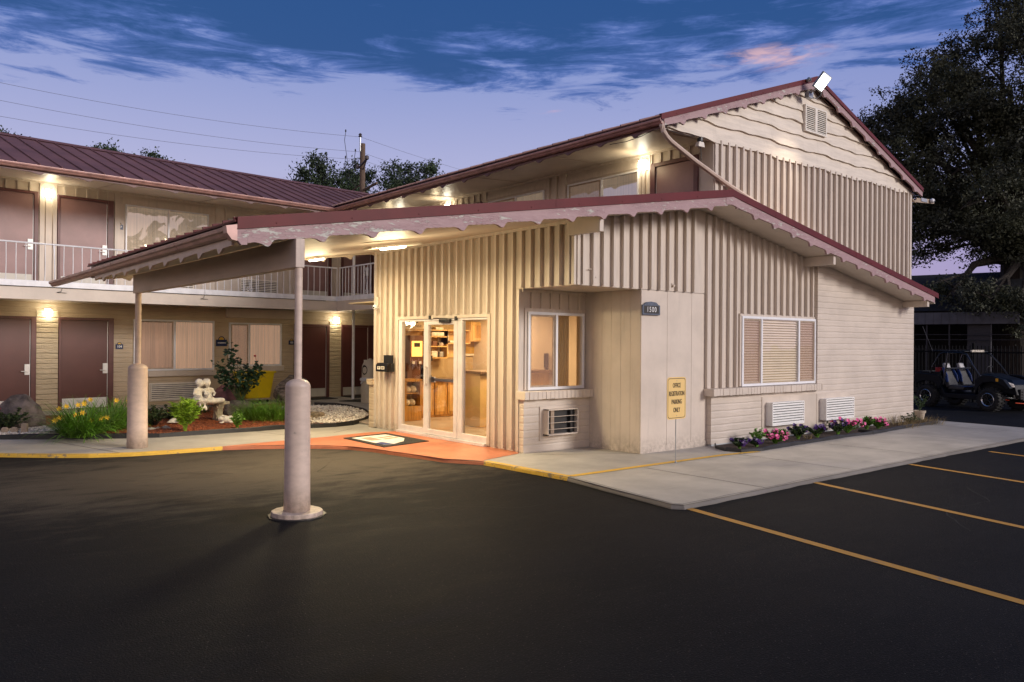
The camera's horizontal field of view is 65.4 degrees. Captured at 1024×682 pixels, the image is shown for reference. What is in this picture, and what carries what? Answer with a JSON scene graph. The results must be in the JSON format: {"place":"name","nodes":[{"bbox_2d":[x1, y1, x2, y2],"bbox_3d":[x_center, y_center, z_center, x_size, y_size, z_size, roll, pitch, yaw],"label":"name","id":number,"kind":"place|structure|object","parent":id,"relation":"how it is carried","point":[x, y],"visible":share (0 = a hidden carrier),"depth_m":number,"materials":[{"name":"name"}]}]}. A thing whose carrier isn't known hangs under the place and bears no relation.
{"place":"outdoors","nodes":[
{"label":"outdoors","id":0,"kind":"place"},
{"bbox_2d":[421,355,432,378],"bbox_3d":[-1.961,0.581,17.809,0.220,0.520,0.330,0,0,-39],"label":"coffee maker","id":1,"kind":"object","parent":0,"point":[422,371],"visible":0.27,"depth_m":17.73,"materials":[{"name":"metal"}]},
{"bbox_2d":[0,383,1023,681],"bbox_3d":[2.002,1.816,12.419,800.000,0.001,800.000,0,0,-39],"label":"parking lot","id":2,"kind":"structure","parent":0,"point":[178,571],"depth_m":6.08,"materials":[{"name":"asphalt"}]},
{"bbox_2d":[92,137,184,160],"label":"tree","id":3,"kind":"object","parent":2,"relation":"on","point":[149,154],"visible":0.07,"depth_m":43.40,"materials":[{"name":"green plant"}]},
{"bbox_2d":[0,132,373,410],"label":"motel wing","id":4,"kind":"structure","parent":2,"relation":"on","point":[67,349],"depth_m":19.27,"materials":[{"name":"painted siding"},{"name":"brick"},{"name":"glass"}]},
{"bbox_2d":[0,316,36,403],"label":"door","id":5,"kind":"structure","parent":4,"relation":"in","point":[17,339],"depth_m":17.68,"materials":[{"name":"metal"}]},
{"bbox_2d":[0,187,38,280],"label":"door","id":6,"kind":"structure","parent":4,"relation":"in","point":[18,211],"depth_m":17.68,"materials":[{"name":"wood"}]},
{"bbox_2d":[44,308,51,316],"bbox_3d":[-10.505,-0.640,18.055,0.141,0.210,0.159,0,0,-39],"label":"wall lamp","id":7,"kind":"object","parent":4,"relation":"attached to","point":[48,312],"visible":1,"depth_m":18.02,"materials":[{"name":"white paint"}]},
{"bbox_2d":[45,188,51,197],"bbox_3d":[-10.492,-3.355,18.053,0.141,0.210,0.159,0,0,-39],"label":"wall lamp","id":8,"kind":"object","parent":4,"relation":"attached to","point":[48,193],"visible":1,"depth_m":18.01,"materials":[{"name":"white paint"}]},
{"bbox_2d":[57,194,113,284],"bbox_3d":[-9.964,-2.280,18.644,0.086,2.130,1.210,0,0,45],"label":"door","id":9,"kind":"structure","parent":4,"relation":"in","point":[86,223],"depth_m":18.62,"materials":[{"name":"wood"}]},
{"bbox_2d":[58,317,113,409],"bbox_3d":[-9.959,0.527,18.663,0.086,2.145,1.190,0,0,45],"label":"door","id":10,"kind":"structure","parent":4,"relation":"in","point":[85,348],"depth_m":18.67,"materials":[{"name":"metal"}]},
{"bbox_2d":[125,204,208,249],"bbox_3d":[-8.621,-2.675,20.014,0.054,1.257,2.069,0,0,45],"label":"window","id":11,"kind":"structure","parent":4,"relation":"in","point":[144,226],"depth_m":19.80,"materials":[{"name":"beige glass"}]},
{"bbox_2d":[133,319,214,370],"bbox_3d":[-8.508,0.106,20.144,0.054,1.273,2.027,0,0,45],"label":"window","id":12,"kind":"structure","parent":4,"relation":"in","point":[166,345],"depth_m":20.17,"materials":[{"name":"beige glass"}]},
{"bbox_2d":[216,336,226,345],"bbox_3d":[-7.660,0.005,21.024,0.014,0.260,0.300,0,0,45],"label":"room sign","id":13,"kind":"object","parent":4,"relation":"attached to","point":[221,341],"visible":0.86,"depth_m":21.02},
{"bbox_2d":[229,322,281,365],"bbox_3d":[-6.970,0.097,21.699,0.054,1.170,1.530,0,0,45],"label":"window","id":14,"kind":"structure","parent":4,"relation":"in","point":[262,340],"depth_m":21.74,"materials":[{"name":"beige glass"}]},
{"bbox_2d":[294,324,329,396],"bbox_3d":[-5.747,0.578,22.923,0.086,2.120,1.140,0,0,45],"label":"door","id":15,"kind":"structure","parent":4,"relation":"in","point":[315,340],"depth_m":23.05,"materials":[{"name":"wood"}]},
{"bbox_2d":[302,258,331,295],"bbox_3d":[-5.709,-2.237,22.946,0.086,2.120,1.190,0,0,45],"label":"door","id":16,"kind":"structure","parent":4,"relation":"in","point":[316,283],"depth_m":23.06,"materials":[{"name":"wood"}]},
{"bbox_2d":[341,325,373,395],"bbox_3d":[-4.653,0.585,24.032,0.086,2.125,1.150,0,0,45],"label":"door","id":17,"kind":"structure","parent":4,"relation":"in","point":[364,336],"depth_m":24.00,"materials":[{"name":"metal"}]},
{"bbox_2d":[341,254,373,295],"bbox_3d":[-4.638,-2.227,24.030,0.086,2.120,1.167,0,0,45],"label":"door","id":18,"kind":"structure","parent":4,"relation":"in","point":[359,259],"depth_m":24.07,"materials":[{"name":"metal"}]},
{"bbox_2d":[268,268,326,521],"bbox_3d":[-2.181,0.484,8.130,0.566,2.591,0.570,0,0,12],"label":"canopy post","id":19,"kind":"object","parent":2,"relation":"on","point":[297,507],"visible":1,"depth_m":8.03,"materials":[{"name":"metal"}]},
{"bbox_2d":[286,148,365,190],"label":"tree","id":20,"kind":"object","parent":2,"relation":"on","point":[319,168],"visible":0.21,"depth_m":41.65,"materials":[{"name":"green plant"}]},
{"bbox_2d":[223,445,483,464],"bbox_3d":[-2.433,1.764,12.621,4.523,0.079,0.837,0,0,18],"label":"kerb red paint","id":21,"kind":"object","parent":2,"relation":"on","point":[474,462],"visible":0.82,"depth_m":12.85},
{"bbox_2d":[344,129,377,192],"bbox_3d":[-6.546,-3.644,34.864,1.770,11.273,0.605,0,0,29],"label":"utility pole","id":22,"kind":"object","parent":2,"relation":"on","point":[363,159],"visible":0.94,"depth_m":34.90,"materials":[{"name":"brown wood"}]},
{"bbox_2d":[1,116,419,179],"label":"power line","id":23,"kind":"object","parent":22,"relation":"attached to","point":[197,145],"visible":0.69,"depth_m":31.21,"materials":[{"name":"grey metal"}]},
{"bbox_2d":[0,100,432,176],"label":"power line","id":24,"kind":"object","parent":22,"relation":"attached to","point":[207,135],"visible":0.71,"depth_m":31.48,"materials":[{"name":"grey metal"}]},
{"bbox_2d":[4,83,456,168],"bbox_3d":[-6.830,-9.303,38.142,4.200,1.175,32.841,0,0,40],"label":"power line","id":25,"kind":"object","parent":22,"relation":"attached to","point":[208,119],"visible":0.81,"depth_m":31.52,"materials":[{"name":"grey metal"}]},
{"bbox_2d":[331,155,444,193],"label":"tree","id":26,"kind":"object","parent":2,"relation":"on","point":[430,168],"visible":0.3,"depth_m":43.45,"materials":[{"name":"green plant"}]},
{"bbox_2d":[379,167,425,188],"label":"tree","id":27,"kind":"object","parent":2,"relation":"on","point":[407,180],"visible":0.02,"depth_m":41.65,"materials":[{"name":"green plant"}]},
{"bbox_2d":[484,461,568,480],"bbox_3d":[0.189,1.781,10.931,0.103,0.079,1.704,1,0,-41],"label":"kerb yellow paint","id":28,"kind":"object","parent":2,"relation":"on","point":[527,470],"visible":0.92,"depth_m":10.86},
{"bbox_2d":[332,76,923,385],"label":"motel block","id":29,"kind":"structure","parent":2,"relation":"on","point":[827,163],"depth_m":15.79,"materials":[{"name":"beige"}]},
{"bbox_2d":[488,190,544,202],"bbox_3d":[0.068,-2.613,17.824,0.054,1.252,1.964,0,0,-39],"label":"window","id":30,"kind":"structure","parent":29,"relation":"in","point":[531,196],"depth_m":17.54,"materials":[{"name":"beige glass"}]},
{"bbox_2d":[567,170,638,197],"bbox_3d":[1.772,-2.602,15.749,0.054,1.247,1.944,0,0,-39],"label":"window","id":31,"kind":"structure","parent":29,"relation":"in","point":[617,185],"depth_m":15.63,"materials":[{"name":"white glass"}]},
{"bbox_2d":[638,159,647,170],"bbox_3d":[2.441,-3.292,14.866,0.150,0.210,0.140,0,0,-39],"label":"wall lamp","id":32,"kind":"object","parent":29,"relation":"attached to","point":[642,165],"visible":1,"depth_m":14.83,"materials":[{"name":"glass"}]},
{"bbox_2d":[650,154,698,211],"bbox_3d":[2.899,-2.199,14.355,0.086,2.140,1.080,0,0,-39],"label":"door","id":33,"kind":"structure","parent":29,"relation":"in","point":[681,174],"depth_m":14.34,"materials":[{"name":"wood"}]},
{"bbox_2d":[695,137,704,147],"bbox_3d":[3.182,-3.374,13.495,0.174,0.190,0.100,0,0,-39],"label":"motion sensor","id":34,"kind":"object","parent":29,"relation":"attached to","point":[699,143],"visible":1,"depth_m":13.46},
{"bbox_2d":[805,71,831,99],"bbox_3d":[5.816,-4.867,15.175,0.312,0.437,0.435,0,0,-39],"label":"floodlight","id":35,"kind":"object","parent":29,"relation":"attached to","point":[822,81],"visible":1,"depth_m":15.10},
{"bbox_2d":[912,198,934,203],"bbox_3d":[9.699,-3.293,18.724,1.148,0.199,0.148,0,0,-38],"label":"security camera","id":36,"kind":"object","parent":29,"relation":"attached to","point":[924,200],"visible":1,"depth_m":18.72,"materials":[{"name":"white paint"}]},
{"bbox_2d":[567,421,1023,509],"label":"kerb","id":37,"kind":"structure","parent":2,"relation":"on","point":[668,505],"depth_m":9.87,"materials":[{"name":"concrete"}]},
{"bbox_2d":[688,508,1023,604],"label":"parking line","id":38,"kind":"object","parent":2,"relation":"on","point":[988,592],"visible":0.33,"depth_m":6.57,"materials":[{"name":"paint"}]},
{"bbox_2d":[814,482,1023,527],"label":"parking line","id":39,"kind":"object","parent":2,"relation":"on","point":[982,518],"visible":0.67,"depth_m":8.79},
{"bbox_2d":[851,0,1023,375],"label":"tree","id":40,"kind":"object","parent":2,"relation":"on","point":[978,204],"visible":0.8,"depth_m":32.00,"materials":[{"name":"green plant"}]},
{"bbox_2d":[908,464,1023,482],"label":"parking line","id":41,"kind":"object","parent":2,"relation":"on","point":[967,473],"visible":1,"depth_m":11.08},
{"bbox_2d":[911,272,1023,391],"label":"open shed","id":42,"kind":"structure","parent":2,"relation":"on","point":[940,325],"depth_m":31.90,"materials":[{"name":"metal"}]},
{"bbox_2d":[913,343,1023,404],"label":"picket fence","id":43,"kind":"object","parent":2,"relation":"on","point":[974,355],"visible":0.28,"depth_m":25.04,"materials":[{"name":"metal"}]},
{"bbox_2d":[914,328,1023,411],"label":"off road vehicle","id":44,"kind":"object","parent":2,"relation":"on","point":[991,392],"visible":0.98,"depth_m":22.68,"materials":[{"name":"metal"}]},
{"bbox_2d":[0,396,1023,504],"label":"pavement","id":45,"kind":"structure","parent":0,"point":[762,469],"depth_m":12.27,"materials":[{"name":"concrete"}]},
{"bbox_2d":[0,446,222,457],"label":"kerb yellow paint","id":46,"kind":"object","parent":45,"relation":"on","point":[87,455],"visible":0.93,"depth_m":12.04,"materials":[{"name":"paint"}]},
{"bbox_2d":[126,293,147,448],"bbox_3d":[-5.985,0.468,12.752,0.314,2.470,0.314,0,0,-39],"label":"canopy post","id":47,"kind":"object","parent":45,"relation":"on","point":[137,412],"visible":1,"depth_m":12.64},
{"bbox_2d":[0,402,368,439],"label":"bed edging","id":48,"kind":"object","parent":45,"relation":"on","point":[171,434],"visible":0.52,"depth_m":14.51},
{"bbox_2d":[45,403,368,433],"bbox_3d":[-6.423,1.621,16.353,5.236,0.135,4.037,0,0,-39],"label":"mulch","id":49,"kind":"object","parent":45,"relation":"on","point":[176,427],"visible":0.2,"depth_m":15.64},
{"bbox_2d":[0,407,29,429],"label":"rose shrub","id":50,"kind":"object","parent":49,"relation":"on","point":[11,419],"visible":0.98,"depth_m":14.13,"materials":[{"name":"green plant"}]},
{"bbox_2d":[0,394,45,428],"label":"boulder","id":51,"kind":"object","parent":49,"relation":"on","point":[13,403],"visible":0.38,"depth_m":14.60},
{"bbox_2d":[21,423,27,432],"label":"edging block","id":52,"kind":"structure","parent":49,"relation":"on","point":[24,427],"depth_m":13.77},
{"bbox_2d":[0,426,58,434],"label":"gravel","id":53,"kind":"structure","parent":49,"relation":"on","point":[31,430],"depth_m":13.95,"materials":[{"name":"gravel"}]},
{"bbox_2d":[15,394,126,443],"bbox_3d":[-7.512,1.467,13.901,2.078,1.203,2.077,0,0,-39],"label":"daylily","id":54,"kind":"object","parent":49,"relation":"on","point":[78,425],"visible":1,"depth_m":13.66,"materials":[{"name":"green plant"}]},
{"bbox_2d":[63,394,161,432],"bbox_3d":[-7.420,1.418,14.803,2.022,1.125,2.109,0,0,-39],"label":"daylily","id":55,"kind":"object","parent":49,"relation":"on","point":[123,415],"visible":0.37,"depth_m":14.64,"materials":[{"name":"green plant"}]},
{"bbox_2d":[148,404,171,424],"bbox_3d":[-6.932,1.436,15.343,0.808,0.446,0.748,0,0,4],"label":"shrub","id":56,"kind":"object","parent":49,"relation":"on","point":[155,418],"visible":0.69,"depth_m":15.30,"materials":[{"name":"green plant"}]},
{"bbox_2d":[168,396,204,430],"bbox_3d":[-6.012,1.333,14.697,0.639,0.655,0.717,0,0,-39],"label":"lily plant","id":57,"kind":"object","parent":49,"relation":"on","point":[183,413],"visible":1,"depth_m":14.61,"materials":[{"name":"green plant"}]},
{"bbox_2d":[178,401,229,420],"bbox_3d":[-6.343,1.444,16.243,0.435,0.405,1.040,0,0,43],"label":"stone bench","id":58,"kind":"object","parent":49,"relation":"on","point":[218,409],"visible":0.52,"depth_m":16.41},
{"bbox_2d":[192,378,224,410],"bbox_3d":[-6.175,1.080,16.244,0.386,0.631,0.668,0,0,37],"label":"cherub statue","id":59,"kind":"object","parent":58,"relation":"on","point":[207,398],"visible":0.91,"depth_m":16.14,"materials":[{"name":"white stone"}]},
{"bbox_2d":[212,384,237,404],"bbox_3d":[-7.179,1.334,20.042,0.696,0.516,0.614,0,0,-7],"label":"boulder","id":60,"kind":"object","parent":49,"relation":"on","point":[227,395],"visible":0.3,"depth_m":19.87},
{"bbox_2d":[218,415,232,422],"bbox_3d":[-5.740,1.572,16.054,0.343,0.168,0.168,0,0,-29],"label":"rabbit statue","id":61,"kind":"object","parent":49,"relation":"on","point":[223,418],"visible":0.83,"depth_m":15.99,"materials":[{"name":"white stone"}]},
{"bbox_2d":[229,410,244,427],"bbox_3d":[-5.226,1.495,15.150,0.256,0.345,0.299,0,0,21],"label":"bush","id":62,"kind":"object","parent":49,"relation":"on","point":[239,419],"visible":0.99,"depth_m":15.15,"materials":[{"name":"green plant"}]},
{"bbox_2d":[223,400,252,414],"bbox_3d":[-6.058,1.480,17.784,0.666,0.349,0.756,0,0,-1],"label":"boulder","id":63,"kind":"object","parent":49,"relation":"on","point":[231,406],"visible":0.38,"depth_m":17.48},
{"bbox_2d":[210,341,266,400],"bbox_3d":[-6.456,0.809,18.878,1.296,1.632,0.553,0,0,-39],"label":"rose bush","id":64,"kind":"object","parent":49,"relation":"on","point":[248,376],"visible":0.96,"depth_m":18.81,"materials":[{"name":"green plant"}]},
{"bbox_2d":[222,394,315,423],"bbox_3d":[-5.129,1.509,16.821,2.238,0.844,2.239,0,0,-39],"label":"grass clump","id":65,"kind":"object","parent":49,"relation":"on","point":[262,414],"visible":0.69,"depth_m":16.43,"materials":[{"name":"green plant"}]},
{"bbox_2d":[273,375,310,402],"bbox_3d":[-5.686,1.231,20.664,0.954,0.727,0.706,0,0,-16],"label":"boulder","id":66,"kind":"object","parent":49,"relation":"on","point":[279,391],"visible":0.28,"depth_m":20.42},
{"bbox_2d":[280,405,368,422],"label":"gravel","id":67,"kind":"structure","parent":49,"relation":"on","point":[340,412],"depth_m":17.88,"materials":[{"name":"gravel"}]},
{"bbox_2d":[310,411,324,418],"bbox_3d":[-4.279,1.606,17.366,0.450,0.151,0.309,0,0,-25],"label":"rock","id":68,"kind":"object","parent":67,"relation":"on","point":[317,414],"visible":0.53,"depth_m":17.25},
{"bbox_2d":[233,370,275,401],"bbox_3d":[-6.814,1.206,21.067,0.670,0.829,0.920,0,0,45],"label":"yellow cart","id":69,"kind":"object","parent":45,"relation":"on","point":[262,390],"visible":0.55,"depth_m":20.94,"materials":[{"name":"plastic"}]},
{"bbox_2d":[311,397,337,399],"bbox_3d":[-5.460,1.623,22.581,0.700,0.012,0.834,0,0,45],"label":"door mat","id":70,"kind":"object","parent":45,"relation":"on","point":[315,398],"depth_m":22.46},
{"bbox_2d":[360,358,373,402],"bbox_3d":[-3.813,1.054,21.162,0.582,1.180,0.476,0,0,-39],"label":"litter bin","id":71,"kind":"object","parent":45,"relation":"on","point":[367,369],"visible":0.69,"depth_m":21.00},
{"bbox_2d":[230,431,517,460],"bbox_3d":[-2.307,1.725,12.730,3.446,0.001,4.150,0,0,-39],"label":"red landing","id":72,"kind":"object","parent":45,"relation":"on","point":[439,448],"visible":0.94,"depth_m":13.01,"materials":[{"name":"orange paint"}]},
{"bbox_2d":[344,433,427,446],"bbox_3d":[-2.211,1.719,13.902,1.030,0.016,1.680,0,0,-39],"label":"door mat","id":73,"kind":"object","parent":72,"relation":"on","point":[385,440],"depth_m":13.83,"materials":[{"name":"fabric"}]},
{"bbox_2d":[48,189,938,453],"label":"office building","id":74,"kind":"structure","parent":45,"relation":"on","point":[768,319],"depth_m":13.19,"materials":[{"name":"beige paint"}]},
{"bbox_2d":[307,256,325,261],"bbox_3d":[-3.538,-1.487,14.429,0.200,0.084,0.400,0,0,-39],"label":"canopy lamp","id":75,"kind":"object","parent":74,"relation":"attached to","point":[316,258],"visible":1,"depth_m":14.31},
{"bbox_2d":[373,297,379,309],"bbox_3d":[-2.687,-0.740,15.739,0.147,0.255,0.117,0,0,-39],"label":"wall lamp","id":76,"kind":"object","parent":74,"relation":"attached to","point":[376,306],"visible":1,"depth_m":15.72,"materials":[{"name":"glass"}]},
{"bbox_2d":[376,355,393,371],"bbox_3d":[-2.463,0.434,15.437,0.179,0.320,0.420,0,0,-39],"label":"key drop box","id":77,"kind":"object","parent":74,"relation":"attached to","point":[387,365],"visible":1,"depth_m":15.36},
{"bbox_2d":[363,242,421,249],"bbox_3d":[-1.726,-1.375,11.544,0.842,0.167,0.240,0,0,-39],"label":"canopy lamp","id":78,"kind":"object","parent":74,"relation":"attached to","point":[392,246],"visible":1,"depth_m":11.44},
{"bbox_2d":[405,378,421,420],"bbox_3d":[-2.206,1.248,17.029,0.420,0.880,0.370,0,0,-39],"label":"display case","id":79,"kind":"object","parent":74,"relation":"on","point":[413,413],"visible":0.56,"depth_m":16.98,"materials":[{"name":"brown wood"}]},
{"bbox_2d":[422,377,452,417],"bbox_3d":[-1.331,1.272,18.343,3.480,0.850,0.590,0,0,-39],"label":"base cabinet","id":80,"kind":"object","parent":74,"relation":"on","point":[441,399],"visible":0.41,"depth_m":17.81,"materials":[{"name":"brown wood"}]},
{"bbox_2d":[405,335,422,378],"bbox_3d":[-2.188,0.359,17.584,0.340,0.960,0.390,0,0,-39],"label":"juice dispenser","id":81,"kind":"object","parent":80,"relation":"on","point":[413,353],"visible":0.91,"depth_m":17.47,"materials":[{"name":"yellow plastic"}]},
{"bbox_2d":[405,329,470,357],"bbox_3d":[-1.740,0.064,18.208,1.764,0.664,0.270,0,0,-39],"label":"wall shelf","id":82,"kind":"object","parent":74,"relation":"attached to","point":[444,339],"depth_m":18.31,"materials":[{"name":"brown wood"}]},
{"bbox_2d":[424,315,457,438],"bbox_3d":[-1.304,0.615,14.150,0.283,2.150,1.020,0,0,-39],"label":"glass door","id":83,"kind":"structure","parent":74,"relation":"in","point":[428,379],"depth_m":14.34,"materials":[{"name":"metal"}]},
{"bbox_2d":[466,341,473,355],"bbox_3d":[-0.941,0.101,19.016,0.600,0.500,0.036,0,0,-39],"label":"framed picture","id":84,"kind":"object","parent":74,"relation":"attached to","point":[470,349],"visible":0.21,"depth_m":18.95,"materials":[{"name":"paper"}]},
{"bbox_2d":[466,322,480,340],"bbox_3d":[-0.558,-0.216,19.159,1.230,0.460,0.300,0,0,-39],"label":"wall cabinet","id":85,"kind":"object","parent":74,"relation":"attached to","point":[475,329],"depth_m":18.74,"materials":[{"name":"brown wood"}]},
{"bbox_2d":[472,323,480,340],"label":"door","id":86,"kind":"structure","parent":85,"relation":"in","point":[476,327],"depth_m":18.74,"materials":[{"name":"brown wood"}]},
{"bbox_2d":[465,369,551,426],"bbox_3d":[0.269,1.158,16.861,2.950,1.105,0.830,0,0,-39],"label":"reception desk","id":87,"kind":"object","parent":74,"relation":"on","point":[475,398],"visible":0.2,"depth_m":15.86,"materials":[{"name":"wood"}]},
{"bbox_2d":[544,353,548,369],"bbox_3d":[0.759,0.435,17.020,0.260,0.350,0.100,0,0,-39],"label":"monitor","id":88,"kind":"object","parent":87,"relation":"on","point":[546,358],"visible":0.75,"depth_m":16.93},
{"bbox_2d":[527,311,584,390],"bbox_3d":[0.713,0.161,12.942,1.230,1.243,0.074,0,0,-39],"label":"window","id":89,"kind":"structure","parent":74,"relation":"in","point":[554,385],"depth_m":12.90,"materials":[{"name":"white glass"}]},
{"bbox_2d":[558,316,568,385],"bbox_3d":[0.853,0.354,13.474,0.264,1.900,0.036,0,0,-39],"label":"window drape","id":90,"kind":"object","parent":74,"relation":"hanging from","point":[563,350],"depth_m":13.50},
{"bbox_2d":[642,302,659,314],"bbox_3d":[2.186,-0.514,12.526,0.420,0.212,0.028,0,0,-39],"label":"number plate","id":91,"kind":"object","parent":74,"relation":"attached to","point":[650,308],"visible":1,"depth_m":12.51,"materials":[{"name":"metal"}]},
{"bbox_2d":[740,316,815,386],"bbox_3d":[4.975,0.188,14.811,2.434,1.247,0.064,0,0,-39],"label":"window","id":92,"kind":"structure","parent":74,"relation":"in","point":[774,350],"depth_m":14.79,"materials":[{"name":"beige glass"}]},
{"bbox_2d":[569,451,759,475],"bbox_3d":[2.333,1.757,11.584,4.054,0.001,0.189,0,0,-38],"label":"yellow stripe","id":93,"kind":"object","parent":45,"relation":"on","point":[658,463],"visible":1,"depth_m":11.33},
{"bbox_2d":[667,377,685,462],"bbox_3d":[2.365,1.141,11.511,0.452,1.241,0.040,1,0,-42],"label":"parking sign","id":94,"kind":"object","parent":45,"relation":"on","point":[676,397],"visible":1,"depth_m":11.50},
{"bbox_2d":[715,431,872,451],"bbox_3d":[5.087,1.765,14.253,4.405,0.103,0.796,0,0,-39],"label":"bed edging","id":95,"kind":"object","parent":45,"relation":"on","point":[782,445],"visible":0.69,"depth_m":13.49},
{"bbox_2d":[717,419,936,448],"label":"flower bed soil","id":96,"kind":"structure","parent":45,"relation":"on","point":[767,442],"depth_m":14.76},
{"bbox_2d":[729,437,747,448],"bbox_3d":[3.722,1.664,13.012,0.289,0.195,0.394,0,0,-1],"label":"petunia","id":97,"kind":"object","parent":96,"relation":"on","point":[739,442],"visible":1,"depth_m":12.97,"materials":[{"name":"purple plant"}]},
{"bbox_2d":[747,437,763,446],"bbox_3d":[4.046,1.683,13.272,0.271,0.164,0.300,0,0,42],"label":"petunia","id":98,"kind":"object","parent":96,"relation":"on","point":[755,442],"visible":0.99,"depth_m":13.22,"materials":[{"name":"purple plant"}]},
{"bbox_2d":[749,428,765,438],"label":"green plant","id":99,"kind":"object","parent":96,"relation":"on","point":[755,434],"visible":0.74,"depth_m":13.55,"materials":[{"name":"green plant"}]},
{"bbox_2d":[762,428,789,443],"bbox_3d":[4.528,1.636,13.718,0.442,0.265,0.467,0,0,-2],"label":"petunia","id":100,"kind":"object","parent":96,"relation":"on","point":[774,436],"visible":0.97,"depth_m":13.67,"materials":[{"name":"pink plant"}]},
{"bbox_2d":[786,423,808,438],"bbox_3d":[5.154,1.627,14.342,0.389,0.292,0.367,0,0,-39],"label":"petunia","id":101,"kind":"object","parent":96,"relation":"on","point":[795,430],"visible":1,"depth_m":14.31,"materials":[{"name":"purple plant"}]},
{"bbox_2d":[799,423,826,436],"bbox_3d":[5.548,1.641,14.690,0.456,0.274,0.449,0,0,-21],"label":"petunia","id":102,"kind":"object","parent":96,"relation":"on","point":[819,429],"visible":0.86,"depth_m":14.59,"materials":[{"name":"purple plant"}]},
{"bbox_2d":[827,418,847,433],"bbox_3d":[6.212,1.622,15.221,0.384,0.322,0.395,0,0,-21],"label":"petunia","id":103,"kind":"object","parent":96,"relation":"on","point":[839,427],"visible":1,"depth_m":15.17,"materials":[{"name":"purple plant"}]},
{"bbox_2d":[830,416,865,432],"bbox_3d":[6.528,1.627,15.483,0.632,0.318,0.581,0,0,14],"label":"petunia","id":104,"kind":"object","parent":96,"relation":"on","point":[851,424],"visible":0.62,"depth_m":15.36,"materials":[{"name":"pink plant"}]},
{"bbox_2d":[860,416,875,428],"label":"green plant","id":105,"kind":"object","parent":96,"relation":"on","point":[868,420],"visible":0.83,"depth_m":16.07,"materials":[{"name":"green plant"}]},
{"bbox_2d":[869,416,888,428],"bbox_3d":[7.494,1.667,16.330,0.396,0.255,0.419,0,0,21],"label":"petunia","id":106,"kind":"object","parent":96,"relation":"on","point":[878,423],"visible":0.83,"depth_m":16.23,"materials":[{"name":"pink plant"}]},
{"bbox_2d":[901,412,920,423],"bbox_3d":[8.637,1.672,17.351,0.396,0.266,0.474,0,0,-8],"label":"weed","id":107,"kind":"object","parent":96,"relation":"on","point":[910,418],"visible":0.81,"depth_m":17.28,"materials":[{"name":"green plant"}]},
{"bbox_2d":[896,414,949,424],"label":"dry grass","id":108,"kind":"structure","parent":96,"relation":"on","point":[922,421],"depth_m":17.43,"materials":[{"name":"brown plant"}]},
{"bbox_2d":[858,419,938,433],"bbox_3d":[8.293,1.794,16.838,3.881,0.101,0.347,1,0,-42],"label":"bed edging","id":109,"kind":"object","parent":45,"relation":"on","point":[894,428],"visible":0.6,"depth_m":16.23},
{"bbox_2d":[913,395,928,418],"bbox_3d":[9.418,1.527,18.405,0.365,0.595,0.376,0,0,6],"label":"plant pot","id":110,"kind":"object","parent":45,"relation":"on","point":[919,412],"visible":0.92,"depth_m":18.36,"materials":[{"name":"white ceramic"}]},
{"bbox_2d":[0,0,1023,275],"label":"sky","id":111,"kind":"structure","parent":0,"point":[462,84],"materials":[{"name":"blue"}]},
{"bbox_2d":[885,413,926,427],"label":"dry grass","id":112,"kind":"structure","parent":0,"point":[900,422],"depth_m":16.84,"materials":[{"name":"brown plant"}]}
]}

